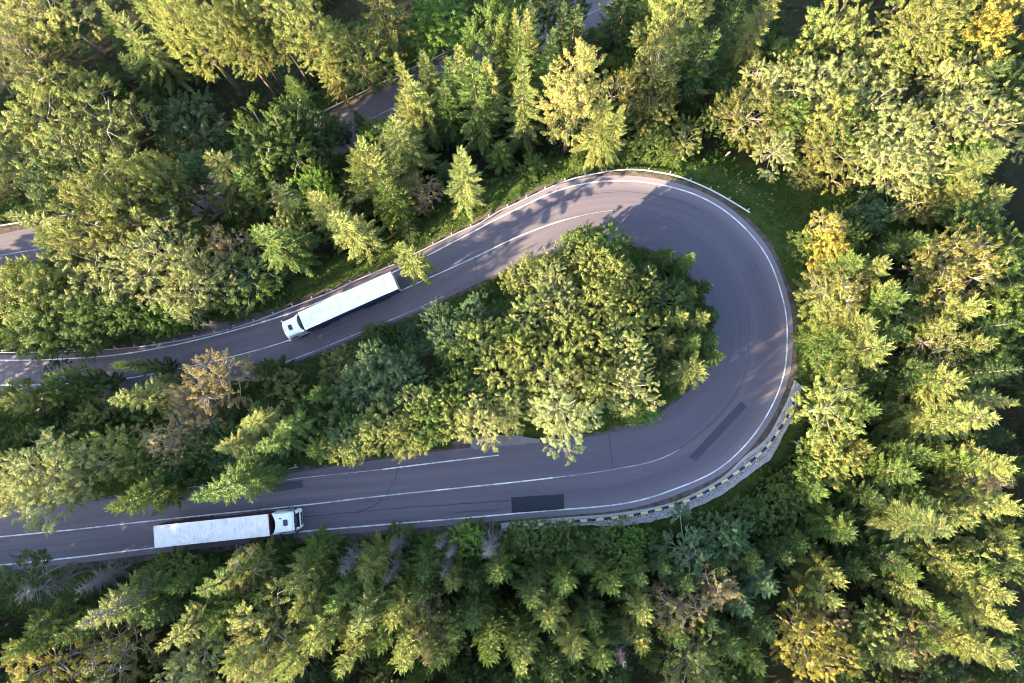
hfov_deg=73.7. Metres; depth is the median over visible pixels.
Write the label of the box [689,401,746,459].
asphalt patch
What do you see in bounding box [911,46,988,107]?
broadleaf tree
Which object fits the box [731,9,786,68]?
broadleaf tree
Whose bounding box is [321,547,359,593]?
young spruce
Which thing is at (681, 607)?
broadleaf tree
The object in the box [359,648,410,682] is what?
broadleaf tree
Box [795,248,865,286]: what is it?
spruce tree
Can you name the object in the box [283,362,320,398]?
broadleaf tree
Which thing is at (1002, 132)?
broadleaf tree
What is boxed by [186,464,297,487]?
guard rail
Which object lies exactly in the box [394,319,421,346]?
bush
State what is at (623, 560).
broadleaf tree
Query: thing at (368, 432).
broadleaf tree
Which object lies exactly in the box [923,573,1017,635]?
spruce tree
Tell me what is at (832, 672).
broadleaf tree
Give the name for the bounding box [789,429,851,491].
broadleaf tree
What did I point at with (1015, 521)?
young spruce
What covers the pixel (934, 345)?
broadleaf tree
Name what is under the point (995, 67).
spruce tree
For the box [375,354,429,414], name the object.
broadleaf tree
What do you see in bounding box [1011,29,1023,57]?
young spruce
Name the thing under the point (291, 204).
spruce tree
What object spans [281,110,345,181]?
broadleaf tree
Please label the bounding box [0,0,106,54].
broadleaf tree
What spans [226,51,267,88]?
broadleaf tree
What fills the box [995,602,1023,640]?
young spruce
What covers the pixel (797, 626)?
broadleaf tree
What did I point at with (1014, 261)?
broadleaf tree
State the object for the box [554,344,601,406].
broadleaf tree
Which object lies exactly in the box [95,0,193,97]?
spruce tree
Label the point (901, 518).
spruce tree
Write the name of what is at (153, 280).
broadleaf tree
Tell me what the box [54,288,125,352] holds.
broadleaf tree
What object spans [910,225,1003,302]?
broadleaf tree
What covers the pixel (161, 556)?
young spruce
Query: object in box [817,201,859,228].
young spruce
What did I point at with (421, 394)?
broadleaf tree
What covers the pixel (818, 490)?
young spruce
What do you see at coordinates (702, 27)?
broadleaf tree
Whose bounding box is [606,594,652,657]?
spruce tree
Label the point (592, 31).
young spruce
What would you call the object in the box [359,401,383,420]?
young spruce
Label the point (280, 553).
young spruce
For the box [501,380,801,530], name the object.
stone parapet
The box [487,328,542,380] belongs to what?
broadleaf tree
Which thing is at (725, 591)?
broadleaf tree
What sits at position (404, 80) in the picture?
spruce tree
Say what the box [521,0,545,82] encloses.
spruce tree
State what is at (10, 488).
broadleaf tree
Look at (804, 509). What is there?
broadleaf tree
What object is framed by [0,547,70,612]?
broadleaf tree
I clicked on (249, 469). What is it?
spruce tree
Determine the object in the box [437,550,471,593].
spruce tree
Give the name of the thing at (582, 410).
broadleaf tree
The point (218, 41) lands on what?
young spruce
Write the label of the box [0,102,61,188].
broadleaf tree
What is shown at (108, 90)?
broadleaf tree
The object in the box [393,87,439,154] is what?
spruce tree
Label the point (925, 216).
broadleaf tree
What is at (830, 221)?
broadleaf tree
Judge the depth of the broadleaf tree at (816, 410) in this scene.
80.28 m
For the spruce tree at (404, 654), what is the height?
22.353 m
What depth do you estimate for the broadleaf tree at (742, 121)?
90.61 m
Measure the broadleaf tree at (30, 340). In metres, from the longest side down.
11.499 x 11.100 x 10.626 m
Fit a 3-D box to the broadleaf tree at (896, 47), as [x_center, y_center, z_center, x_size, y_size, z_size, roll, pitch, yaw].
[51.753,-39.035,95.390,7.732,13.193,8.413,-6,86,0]
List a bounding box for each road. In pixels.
[0,0,645,274]
[0,175,792,570]
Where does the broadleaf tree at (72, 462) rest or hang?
on the ground at (774, 670)
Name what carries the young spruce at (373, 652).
on the ground at (774, 670)
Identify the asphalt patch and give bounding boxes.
[270,480,302,491]
[511,494,563,512]
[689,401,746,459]
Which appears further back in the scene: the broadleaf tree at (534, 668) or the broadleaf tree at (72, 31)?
the broadleaf tree at (72, 31)
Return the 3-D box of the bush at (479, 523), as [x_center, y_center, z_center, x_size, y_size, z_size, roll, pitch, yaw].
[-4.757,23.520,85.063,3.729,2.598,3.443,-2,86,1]
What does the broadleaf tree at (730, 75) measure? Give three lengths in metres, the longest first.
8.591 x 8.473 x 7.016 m
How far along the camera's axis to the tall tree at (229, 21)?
94.44 m
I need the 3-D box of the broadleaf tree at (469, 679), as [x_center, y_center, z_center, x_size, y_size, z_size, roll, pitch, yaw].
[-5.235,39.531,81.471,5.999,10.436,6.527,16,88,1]
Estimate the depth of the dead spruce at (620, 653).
79.89 m
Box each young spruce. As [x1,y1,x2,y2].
[0,77,34,105]
[0,435,32,446]
[0,457,32,480]
[0,622,28,657]
[11,415,80,448]
[62,62,99,91]
[96,61,131,90]
[101,17,129,48]
[103,652,147,682]
[113,41,148,74]
[126,468,186,505]
[129,545,190,589]
[148,96,185,122]
[162,553,229,595]
[188,623,217,638]
[194,667,216,682]
[208,27,231,49]
[227,394,259,418]
[248,389,292,415]
[251,354,294,389]
[269,534,302,564]
[297,523,344,568]
[303,48,318,78]
[303,430,340,464]
[306,377,345,410]
[313,0,333,8]
[321,156,347,185]
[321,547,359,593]
[321,674,344,682]
[328,644,367,682]
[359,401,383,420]
[367,628,395,657]
[390,634,401,656]
[395,215,421,243]
[403,650,435,682]
[406,528,455,583]
[428,372,451,395]
[459,543,490,593]
[484,650,509,682]
[517,537,557,585]
[559,529,600,574]
[583,26,598,51]
[625,259,660,295]
[631,634,662,673]
[643,326,679,363]
[643,537,674,578]
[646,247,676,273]
[653,303,690,336]
[656,351,710,395]
[657,272,688,307]
[667,327,702,359]
[668,252,696,278]
[668,281,699,311]
[677,305,710,339]
[682,638,716,679]
[686,304,720,328]
[687,0,706,14]
[687,325,718,357]
[687,535,727,578]
[688,278,712,306]
[696,348,725,368]
[718,526,763,574]
[730,648,765,682]
[746,522,794,570]
[761,14,786,49]
[766,514,810,555]
[766,572,798,603]
[777,463,831,507]
[789,319,848,364]
[792,268,848,310]
[793,493,857,545]
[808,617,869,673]
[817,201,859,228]
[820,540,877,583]
[822,470,884,510]
[830,359,888,393]
[851,241,899,261]
[858,393,887,419]
[860,228,931,264]
[861,271,892,291]
[862,525,915,554]
[863,366,926,403]
[893,422,960,448]
[908,229,939,259]
[913,178,983,230]
[924,661,957,682]
[934,157,996,194]
[938,211,1003,239]
[940,180,1015,236]
[948,0,977,20]
[957,523,1009,556]
[967,506,1023,533]
[968,661,1020,682]
[969,426,1016,448]
[970,603,1010,627]
[972,473,1017,488]
[982,539,1023,571]
[990,235,1020,261]
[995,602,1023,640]
[997,451,1023,479]
[1002,493,1023,522]
[1004,374,1023,408]
[1006,568,1023,590]
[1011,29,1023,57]
[1013,519,1023,543]
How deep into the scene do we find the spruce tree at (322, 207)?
88.48 m
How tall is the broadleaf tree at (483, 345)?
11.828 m
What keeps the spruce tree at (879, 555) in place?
on the ground at (774, 670)
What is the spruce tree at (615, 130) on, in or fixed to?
on the ground at (774, 670)
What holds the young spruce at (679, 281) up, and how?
on the ground at (774, 670)
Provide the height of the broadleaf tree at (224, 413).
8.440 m
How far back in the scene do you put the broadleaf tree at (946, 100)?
87.25 m
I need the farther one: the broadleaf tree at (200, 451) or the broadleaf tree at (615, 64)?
the broadleaf tree at (615, 64)
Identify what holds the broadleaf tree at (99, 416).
on the ground at (774, 670)
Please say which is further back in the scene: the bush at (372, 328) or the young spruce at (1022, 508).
the bush at (372, 328)
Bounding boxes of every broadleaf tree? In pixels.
[0,0,82,57]
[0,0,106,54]
[0,14,62,88]
[0,55,56,115]
[0,57,102,163]
[0,87,35,136]
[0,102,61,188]
[0,258,68,355]
[0,370,75,439]
[0,418,66,471]
[0,426,98,537]
[0,433,30,501]
[0,448,57,524]
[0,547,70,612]
[0,610,98,682]
[1,286,95,365]
[7,662,64,682]
[9,251,96,326]
[19,154,87,216]
[20,325,73,372]
[22,112,126,206]
[25,167,158,259]
[27,443,114,507]
[30,61,119,132]
[32,401,91,449]
[32,433,99,499]
[37,0,108,60]
[41,362,120,410]
[42,415,111,461]
[50,223,146,304]
[51,153,177,257]
[53,250,130,316]
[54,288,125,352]
[56,70,161,172]
[57,393,126,447]
[61,159,125,222]
[74,314,112,361]
[74,423,161,486]
[74,616,168,682]
[82,73,128,114]
[92,228,176,317]
[94,286,151,335]
[95,0,124,8]
[100,139,166,195]
[101,147,207,218]
[101,404,156,447]
[116,177,194,244]
[116,378,175,425]
[119,425,171,479]
[120,203,212,316]
[121,301,166,344]
[135,247,225,322]
[135,289,188,337]
[135,401,175,432]
[138,416,205,466]
[143,163,214,223]
[146,86,232,165]
[148,449,208,495]
[150,632,234,682]
[154,388,217,444]
[161,293,210,329]
[161,369,236,427]
[163,391,234,459]
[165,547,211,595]
[169,135,213,184]
[172,148,218,195]
[175,234,252,311]
[178,425,226,474]
[181,347,264,415]
[200,399,248,443]
[201,418,251,482]
[202,179,260,225]
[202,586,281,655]
[203,223,258,276]
[204,245,283,318]
[210,669,269,682]
[218,576,314,682]
[220,543,271,598]
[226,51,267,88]
[226,92,327,198]
[226,605,307,682]
[230,124,299,206]
[250,96,336,187]
[259,90,340,179]
[260,365,309,414]
[266,208,321,253]
[267,182,308,220]
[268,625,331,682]
[278,393,332,443]
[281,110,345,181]
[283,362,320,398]
[284,165,343,233]
[308,17,355,53]
[308,22,398,95]
[309,384,363,442]
[317,343,361,394]
[318,420,366,467]
[324,405,368,459]
[326,416,384,463]
[329,363,387,413]
[332,166,373,212]
[340,18,389,67]
[343,348,412,413]
[348,338,400,391]
[348,390,410,457]
[356,114,422,167]
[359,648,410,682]
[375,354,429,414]
[384,412,433,463]
[385,336,428,383]
[391,76,438,108]
[394,379,450,430]
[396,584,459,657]
[401,390,460,447]
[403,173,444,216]
[404,0,475,63]
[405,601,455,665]
[414,634,476,682]
[419,296,461,347]
[424,316,478,364]
[426,391,474,445]
[428,331,479,393]
[434,368,486,422]
[442,519,487,565]
[443,651,492,682]
[448,379,505,452]
[451,316,515,377]
[453,0,507,37]
[454,289,506,336]
[459,0,522,83]
[460,352,527,417]
[480,386,536,439]
[487,313,539,355]
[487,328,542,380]
[490,650,542,682]
[491,522,524,562]
[497,253,547,299]
[499,516,556,566]
[502,293,552,347]
[506,341,570,402]
[507,365,569,421]
[516,247,561,282]
[521,0,592,35]
[525,255,580,321]
[527,288,591,335]
[527,364,604,465]
[529,94,570,145]
[534,664,590,682]
[535,322,595,372]
[536,37,613,154]
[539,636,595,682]
[544,519,595,568]
[546,292,603,350]
[553,230,604,275]
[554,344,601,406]
[556,87,618,134]
[562,321,618,385]
[563,219,603,260]
[565,242,622,303]
[568,272,625,322]
[571,355,621,407]
[574,654,633,682]
[577,216,630,274]
[588,254,635,301]
[588,524,623,569]
[591,332,655,384]
[592,538,642,591]
[595,284,648,345]
[595,307,649,363]
[595,357,665,416]
[596,66,646,112]
[598,45,635,84]
[606,384,651,427]
[608,58,649,102]
[608,513,647,552]
[616,265,663,308]
[623,295,673,343]
[624,75,681,138]
[624,115,674,164]
[625,0,714,90]
[625,27,692,111]
[635,527,670,562]
[638,95,679,148]
[640,273,695,324]
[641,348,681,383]
[643,572,710,637]
[647,500,729,604]
[651,627,730,682]
[667,114,702,161]
[675,12,707,65]
[680,13,709,35]
[680,94,730,138]
[688,558,746,614]
[696,510,755,570]
[702,655,757,682]
[707,62,760,118]
[709,79,795,152]
[711,0,759,22]
[720,493,763,534]
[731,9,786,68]
[739,50,807,126]
[746,486,791,540]
[749,122,799,182]
[756,34,809,91]
[759,49,877,130]
[761,92,814,144]
[764,477,818,529]
[765,463,807,509]
[768,585,856,681]
[781,28,836,82]
[783,156,825,190]
[785,224,822,264]
[785,369,871,459]
[787,0,876,78]
[788,611,867,682]
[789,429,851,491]
[792,274,855,333]
[793,75,859,141]
[798,598,852,643]
[798,645,858,682]
[799,105,869,194]
[800,225,849,271]
[801,250,877,328]
[802,207,851,252]
[804,339,852,378]
[806,429,867,491]
[817,98,879,157]
[826,476,896,550]
[827,216,871,254]
[828,33,911,103]
[828,65,908,140]
[836,593,906,660]
[842,99,930,185]
[848,669,900,682]
[853,188,899,234]
[859,125,936,224]
[861,27,928,89]
[870,276,933,350]
[876,100,969,171]
[878,600,944,660]
[886,307,969,378]
[888,18,943,75]
[893,144,966,204]
[893,219,990,294]
[894,179,940,225]
[895,646,970,682]
[896,81,1012,159]
[899,0,986,85]
[899,260,975,325]
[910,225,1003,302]
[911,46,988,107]
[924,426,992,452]
[926,54,1005,119]
[928,194,1015,270]
[929,0,979,14]
[929,0,1023,84]
[934,131,1005,186]
[935,464,1014,508]
[936,231,1012,285]
[939,327,1021,391]
[944,16,1017,81]
[946,513,1023,584]
[950,80,1023,164]
[961,281,1023,349]
[964,220,1023,311]
[970,342,1023,386]
[971,81,1023,133]
[980,59,1023,119]
[987,258,1023,318]
[990,631,1023,682]
[992,296,1023,352]
[995,238,1023,283]
[1008,333,1023,368]
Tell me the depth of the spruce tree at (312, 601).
72.11 m
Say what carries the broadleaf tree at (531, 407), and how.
on the ground at (774, 670)
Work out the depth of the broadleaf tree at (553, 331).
80.44 m
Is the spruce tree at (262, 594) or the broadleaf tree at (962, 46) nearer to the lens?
the spruce tree at (262, 594)
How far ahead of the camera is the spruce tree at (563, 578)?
77.76 m
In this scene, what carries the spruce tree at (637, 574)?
on the ground at (774, 670)
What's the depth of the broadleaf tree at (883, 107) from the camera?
89.33 m
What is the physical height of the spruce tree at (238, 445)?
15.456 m
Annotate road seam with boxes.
[76,192,758,516]
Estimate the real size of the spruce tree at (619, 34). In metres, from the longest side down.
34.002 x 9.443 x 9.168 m
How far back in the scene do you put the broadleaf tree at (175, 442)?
80.55 m
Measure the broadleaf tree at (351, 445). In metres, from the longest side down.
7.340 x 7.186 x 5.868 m
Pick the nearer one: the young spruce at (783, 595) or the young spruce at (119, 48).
the young spruce at (783, 595)
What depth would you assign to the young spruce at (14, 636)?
81.12 m
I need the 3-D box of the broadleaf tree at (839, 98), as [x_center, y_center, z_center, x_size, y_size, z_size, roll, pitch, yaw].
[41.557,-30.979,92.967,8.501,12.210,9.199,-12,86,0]
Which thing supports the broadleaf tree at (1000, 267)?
on the ground at (774, 670)
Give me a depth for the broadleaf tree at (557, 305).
82.14 m
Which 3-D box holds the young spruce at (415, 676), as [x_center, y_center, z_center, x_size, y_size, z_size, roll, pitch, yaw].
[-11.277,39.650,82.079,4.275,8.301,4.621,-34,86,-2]
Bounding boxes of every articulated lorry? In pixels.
[153,507,303,547]
[281,272,401,340]
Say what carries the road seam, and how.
on the road at (730, 263)
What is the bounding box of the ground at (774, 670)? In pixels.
[0,0,1023,682]
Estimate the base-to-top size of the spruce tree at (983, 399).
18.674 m
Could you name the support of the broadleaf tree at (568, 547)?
on the ground at (774, 670)
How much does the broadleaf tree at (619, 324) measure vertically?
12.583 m
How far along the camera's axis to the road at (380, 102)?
111.73 m
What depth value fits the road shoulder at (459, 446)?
88.38 m
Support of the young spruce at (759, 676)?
on the ground at (774, 670)
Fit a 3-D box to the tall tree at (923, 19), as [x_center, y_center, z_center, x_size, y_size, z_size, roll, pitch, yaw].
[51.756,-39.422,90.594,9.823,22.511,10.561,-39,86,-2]
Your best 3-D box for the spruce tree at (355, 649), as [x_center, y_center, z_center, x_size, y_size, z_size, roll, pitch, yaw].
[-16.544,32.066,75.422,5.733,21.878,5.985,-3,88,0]
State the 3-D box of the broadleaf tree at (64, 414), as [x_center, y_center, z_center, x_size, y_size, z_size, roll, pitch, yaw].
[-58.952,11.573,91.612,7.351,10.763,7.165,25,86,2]
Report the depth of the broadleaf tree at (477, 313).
86.99 m
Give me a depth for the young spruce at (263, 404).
84.96 m
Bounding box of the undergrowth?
[0,0,1023,682]
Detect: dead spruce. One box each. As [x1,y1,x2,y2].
[12,558,88,606]
[73,557,128,597]
[77,571,172,629]
[94,556,132,585]
[200,319,231,333]
[336,538,373,577]
[381,550,412,584]
[386,528,410,554]
[433,526,451,550]
[437,549,457,577]
[444,532,462,560]
[476,520,506,560]
[609,634,626,669]
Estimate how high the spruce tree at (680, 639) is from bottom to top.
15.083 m
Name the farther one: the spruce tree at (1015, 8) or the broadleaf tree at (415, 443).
the spruce tree at (1015, 8)
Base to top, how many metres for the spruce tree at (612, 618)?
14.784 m
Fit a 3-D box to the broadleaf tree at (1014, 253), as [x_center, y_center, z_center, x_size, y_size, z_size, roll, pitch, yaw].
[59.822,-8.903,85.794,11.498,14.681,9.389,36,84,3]
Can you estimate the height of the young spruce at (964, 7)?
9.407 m
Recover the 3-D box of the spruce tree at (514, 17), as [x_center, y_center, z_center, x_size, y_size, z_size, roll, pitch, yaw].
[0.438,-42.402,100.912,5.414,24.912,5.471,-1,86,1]
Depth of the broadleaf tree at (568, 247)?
87.51 m
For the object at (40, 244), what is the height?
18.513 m
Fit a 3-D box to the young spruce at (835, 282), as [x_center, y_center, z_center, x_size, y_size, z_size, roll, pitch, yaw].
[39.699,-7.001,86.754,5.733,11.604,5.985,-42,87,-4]
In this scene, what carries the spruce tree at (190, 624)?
on the ground at (774, 670)
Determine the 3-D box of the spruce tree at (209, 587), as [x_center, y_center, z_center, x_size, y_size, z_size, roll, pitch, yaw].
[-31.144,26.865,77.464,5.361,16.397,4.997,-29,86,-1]
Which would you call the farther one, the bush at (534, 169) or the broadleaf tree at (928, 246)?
the bush at (534, 169)
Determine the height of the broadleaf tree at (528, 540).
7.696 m
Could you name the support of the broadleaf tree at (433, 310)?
on the ground at (774, 670)
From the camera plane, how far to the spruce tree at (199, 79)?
107.47 m
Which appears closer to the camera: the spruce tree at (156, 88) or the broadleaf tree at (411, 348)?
the broadleaf tree at (411, 348)
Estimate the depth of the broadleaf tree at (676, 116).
92.57 m
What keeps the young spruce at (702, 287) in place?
on the ground at (774, 670)
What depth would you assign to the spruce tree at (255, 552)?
78.64 m
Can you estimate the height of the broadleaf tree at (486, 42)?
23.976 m
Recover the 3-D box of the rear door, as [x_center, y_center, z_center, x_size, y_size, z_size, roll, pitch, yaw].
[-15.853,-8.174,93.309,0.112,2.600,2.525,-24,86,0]
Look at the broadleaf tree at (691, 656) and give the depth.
78.49 m
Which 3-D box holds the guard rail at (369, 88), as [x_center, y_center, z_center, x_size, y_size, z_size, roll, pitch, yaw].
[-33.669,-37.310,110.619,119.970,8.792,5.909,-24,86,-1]
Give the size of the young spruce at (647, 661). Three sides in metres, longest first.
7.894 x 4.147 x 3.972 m
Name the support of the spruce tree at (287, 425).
on the ground at (774, 670)
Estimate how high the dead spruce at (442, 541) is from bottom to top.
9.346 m
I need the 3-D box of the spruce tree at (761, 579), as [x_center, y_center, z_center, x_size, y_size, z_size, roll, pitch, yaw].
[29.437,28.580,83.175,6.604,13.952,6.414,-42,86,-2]
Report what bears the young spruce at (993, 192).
on the ground at (774, 670)
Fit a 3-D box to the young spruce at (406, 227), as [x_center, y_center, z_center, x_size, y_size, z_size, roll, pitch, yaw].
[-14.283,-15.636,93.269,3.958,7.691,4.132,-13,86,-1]
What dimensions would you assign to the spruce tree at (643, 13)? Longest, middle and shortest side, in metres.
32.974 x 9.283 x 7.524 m
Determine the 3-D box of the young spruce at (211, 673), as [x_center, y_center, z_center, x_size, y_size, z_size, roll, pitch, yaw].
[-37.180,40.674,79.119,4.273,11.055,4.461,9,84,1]
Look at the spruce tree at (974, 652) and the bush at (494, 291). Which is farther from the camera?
the bush at (494, 291)
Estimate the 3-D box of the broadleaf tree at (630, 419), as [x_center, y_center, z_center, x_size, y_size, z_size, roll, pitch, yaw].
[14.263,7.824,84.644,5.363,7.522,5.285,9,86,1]
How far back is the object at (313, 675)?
78.34 m
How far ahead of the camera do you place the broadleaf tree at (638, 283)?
83.66 m
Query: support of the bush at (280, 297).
on the ground at (774, 670)
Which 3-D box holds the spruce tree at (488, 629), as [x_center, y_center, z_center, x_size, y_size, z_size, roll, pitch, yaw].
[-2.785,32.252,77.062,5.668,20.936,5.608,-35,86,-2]
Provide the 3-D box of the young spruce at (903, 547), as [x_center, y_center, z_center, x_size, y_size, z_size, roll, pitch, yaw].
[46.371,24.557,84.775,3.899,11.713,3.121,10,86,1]
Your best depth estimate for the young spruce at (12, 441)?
88.94 m
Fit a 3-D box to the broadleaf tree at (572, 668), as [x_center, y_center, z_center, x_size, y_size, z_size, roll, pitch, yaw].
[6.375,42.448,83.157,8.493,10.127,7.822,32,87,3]
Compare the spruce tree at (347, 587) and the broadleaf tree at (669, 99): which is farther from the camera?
the broadleaf tree at (669, 99)
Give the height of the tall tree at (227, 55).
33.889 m
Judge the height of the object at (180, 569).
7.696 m
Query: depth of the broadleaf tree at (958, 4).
98.61 m
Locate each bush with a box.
[231,283,256,318]
[244,537,274,555]
[250,270,290,309]
[316,111,352,151]
[359,320,397,352]
[383,520,415,548]
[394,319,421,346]
[462,517,488,543]
[477,279,501,303]
[516,150,548,183]
[569,149,591,171]
[610,145,628,167]
[621,138,651,163]
[631,393,664,428]
[659,147,686,169]
[808,301,825,320]
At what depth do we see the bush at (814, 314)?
90.14 m
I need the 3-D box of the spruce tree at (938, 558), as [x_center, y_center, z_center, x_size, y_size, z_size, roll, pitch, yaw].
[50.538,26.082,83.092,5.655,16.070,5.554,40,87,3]
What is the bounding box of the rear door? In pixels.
[391,273,400,290]
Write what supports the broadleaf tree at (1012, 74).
on the ground at (774, 670)
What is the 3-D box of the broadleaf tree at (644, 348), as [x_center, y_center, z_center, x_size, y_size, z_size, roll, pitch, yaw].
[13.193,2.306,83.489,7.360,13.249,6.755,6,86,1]
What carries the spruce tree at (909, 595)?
on the ground at (774, 670)
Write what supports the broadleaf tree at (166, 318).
on the ground at (774, 670)
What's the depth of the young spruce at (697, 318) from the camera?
83.86 m
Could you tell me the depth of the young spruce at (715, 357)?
85.14 m
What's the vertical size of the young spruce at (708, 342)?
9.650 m
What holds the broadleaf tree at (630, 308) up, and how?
on the ground at (774, 670)
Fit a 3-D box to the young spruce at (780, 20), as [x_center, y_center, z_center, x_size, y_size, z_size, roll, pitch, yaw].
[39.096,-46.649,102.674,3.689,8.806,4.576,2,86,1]
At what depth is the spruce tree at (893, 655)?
81.28 m
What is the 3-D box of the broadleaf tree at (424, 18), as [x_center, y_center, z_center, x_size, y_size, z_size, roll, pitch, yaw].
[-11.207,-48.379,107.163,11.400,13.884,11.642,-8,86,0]
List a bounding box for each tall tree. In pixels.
[125,0,216,68]
[135,0,249,102]
[174,0,283,101]
[212,0,286,94]
[221,0,315,88]
[259,0,347,76]
[861,0,916,40]
[866,0,978,85]
[880,0,954,37]
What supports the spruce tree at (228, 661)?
on the ground at (774, 670)
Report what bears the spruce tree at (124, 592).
on the ground at (774, 670)
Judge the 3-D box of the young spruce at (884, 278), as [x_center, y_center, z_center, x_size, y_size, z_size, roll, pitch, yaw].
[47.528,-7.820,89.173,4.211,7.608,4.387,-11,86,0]
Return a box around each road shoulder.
[0,0,568,233]
[0,170,797,576]
[0,240,712,510]
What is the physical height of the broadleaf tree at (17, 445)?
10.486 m
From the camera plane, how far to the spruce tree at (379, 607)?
74.26 m
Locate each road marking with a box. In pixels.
[0,2,678,479]
[0,180,787,565]
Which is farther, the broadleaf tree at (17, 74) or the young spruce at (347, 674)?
the broadleaf tree at (17, 74)
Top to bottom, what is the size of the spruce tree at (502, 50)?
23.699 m
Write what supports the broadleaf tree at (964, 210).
on the ground at (774, 670)
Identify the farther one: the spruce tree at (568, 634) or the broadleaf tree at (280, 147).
the broadleaf tree at (280, 147)
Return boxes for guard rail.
[0,0,555,225]
[64,264,393,351]
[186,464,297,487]
[414,167,749,253]
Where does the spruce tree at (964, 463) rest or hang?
on the ground at (774, 670)
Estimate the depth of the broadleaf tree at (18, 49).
101.73 m
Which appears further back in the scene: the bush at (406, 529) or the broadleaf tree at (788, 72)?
the broadleaf tree at (788, 72)
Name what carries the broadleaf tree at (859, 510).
on the ground at (774, 670)
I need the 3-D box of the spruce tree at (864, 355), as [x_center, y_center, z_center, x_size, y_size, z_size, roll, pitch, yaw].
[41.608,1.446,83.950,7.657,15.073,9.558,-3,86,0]
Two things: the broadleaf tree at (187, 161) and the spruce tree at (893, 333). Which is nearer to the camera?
the spruce tree at (893, 333)
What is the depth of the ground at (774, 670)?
95.27 m
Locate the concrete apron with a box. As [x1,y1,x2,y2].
[452,435,539,448]
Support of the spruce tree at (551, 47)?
on the ground at (774, 670)
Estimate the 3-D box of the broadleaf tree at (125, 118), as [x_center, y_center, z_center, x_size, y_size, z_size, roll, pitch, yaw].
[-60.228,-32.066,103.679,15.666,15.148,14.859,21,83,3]
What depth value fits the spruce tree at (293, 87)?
107.27 m
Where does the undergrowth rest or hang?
on the ground at (774, 670)
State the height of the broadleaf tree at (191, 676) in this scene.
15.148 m
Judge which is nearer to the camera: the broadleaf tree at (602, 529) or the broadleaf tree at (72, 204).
the broadleaf tree at (602, 529)
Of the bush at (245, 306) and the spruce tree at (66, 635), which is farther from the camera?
the bush at (245, 306)
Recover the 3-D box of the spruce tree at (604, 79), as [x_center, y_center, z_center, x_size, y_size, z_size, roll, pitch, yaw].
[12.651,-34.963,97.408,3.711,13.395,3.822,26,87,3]
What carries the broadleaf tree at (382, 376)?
on the ground at (774, 670)
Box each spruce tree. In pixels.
[0,16,44,52]
[0,382,103,419]
[1,1,36,16]
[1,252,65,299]
[1,588,106,660]
[4,210,148,274]
[22,568,119,636]
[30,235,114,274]
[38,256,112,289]
[42,368,126,393]
[51,585,143,646]
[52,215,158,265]
[73,556,182,630]
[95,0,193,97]
[103,470,197,517]
[107,372,194,416]
[110,557,199,621]
[111,355,179,377]
[117,51,174,102]
[127,206,223,257]
[131,0,218,87]
[135,1,229,91]
[137,584,198,629]
[154,589,255,654]
[157,370,211,390]
[175,583,241,629]
[188,456,291,505]
[192,549,267,597]
[200,149,268,223]
[213,426,267,459]
[217,589,301,677]
[221,456,290,488]
[228,535,287,585]
[231,168,287,224]
[238,405,288,439]
[240,447,294,470]
[248,223,322,280]
[251,547,310,606]
[253,427,314,459]
[268,180,325,233]
[272,599,347,682]
[274,403,329,448]
[283,75,317,114]
[283,538,339,597]
[285,554,353,624]
[297,584,360,655]
[301,24,358,107]
[305,189,371,253]
[322,557,375,614]
[326,210,387,266]
[333,622,382,678]
[339,134,424,232]
[346,548,412,639]
[353,110,379,146]
[353,529,404,583]
[358,0,418,71]
[365,554,414,623]
[369,177,422,238]
[370,595,410,655]
[380,114,441,183]
[380,550,434,635]
[388,594,445,675]
[391,241,439,287]
[393,55,424,117]
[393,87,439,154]
[404,81,455,150]
[408,561,445,603]
[417,48,442,103]
[425,0,447,19]
[427,591,471,673]
[432,159,456,192]
[434,55,468,139]
[434,80,466,148]
[436,579,481,645]
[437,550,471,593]
[442,145,487,221]
[452,43,476,87]
[454,59,471,119]
[455,57,503,162]
[457,570,500,633]
[469,591,507,667]
[477,530,520,588]
[479,56,508,132]
[484,138,519,176]
[491,17,511,100]
[497,587,540,664]
[498,24,540,108]
[498,597,542,676]
[501,55,543,155]
[504,7,523,84]
[509,556,551,610]
[518,9,541,96]
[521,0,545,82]
[528,578,573,634]
[530,27,562,120]
[530,621,565,682]
[538,0,570,92]
[544,540,582,598]
[547,594,588,664]
[556,4,591,89]
[563,574,607,632]
[568,97,621,174]
[578,543,625,597]
[579,619,620,674]
[583,0,646,79]
[590,74,607,109]
[593,103,627,166]
[595,593,635,646]
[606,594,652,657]
[608,536,652,587]
[608,573,655,628]
[617,105,639,139]
[619,0,670,65]
[646,585,690,651]
[655,30,718,113]
[658,549,696,593]
[665,28,720,112]
[667,579,719,632]
[686,604,744,661]
[688,12,737,104]
[702,0,746,87]
[708,570,756,618]
[719,0,781,84]
[719,585,777,644]
[720,615,767,677]
[723,540,781,599]
[778,556,845,611]
[789,538,850,591]
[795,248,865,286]
[796,11,835,51]
[796,301,880,360]
[805,381,881,430]
[805,417,875,462]
[809,326,895,388]
[827,523,911,573]
[838,252,893,295]
[839,610,917,671]
[840,477,958,549]
[842,274,900,310]
[842,285,911,325]
[843,438,923,490]
[849,549,924,583]
[855,428,939,466]
[856,318,911,350]
[856,564,933,608]
[866,349,969,410]
[868,399,962,444]
[870,387,1001,447]
[872,350,931,386]
[872,598,948,657]
[873,475,938,511]
[881,575,960,627]
[884,310,958,352]
[885,98,939,139]
[890,528,973,579]
[893,287,991,336]
[904,440,983,477]
[904,607,987,663]
[905,486,978,530]
[908,325,999,367]
[910,539,1019,605]
[913,470,1023,525]
[914,438,1019,490]
[916,145,1010,193]
[920,535,1004,585]
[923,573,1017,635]
[923,606,1018,672]
[924,355,1023,397]
[934,54,1014,108]
[935,382,1019,410]
[942,315,1020,346]
[978,0,1023,33]

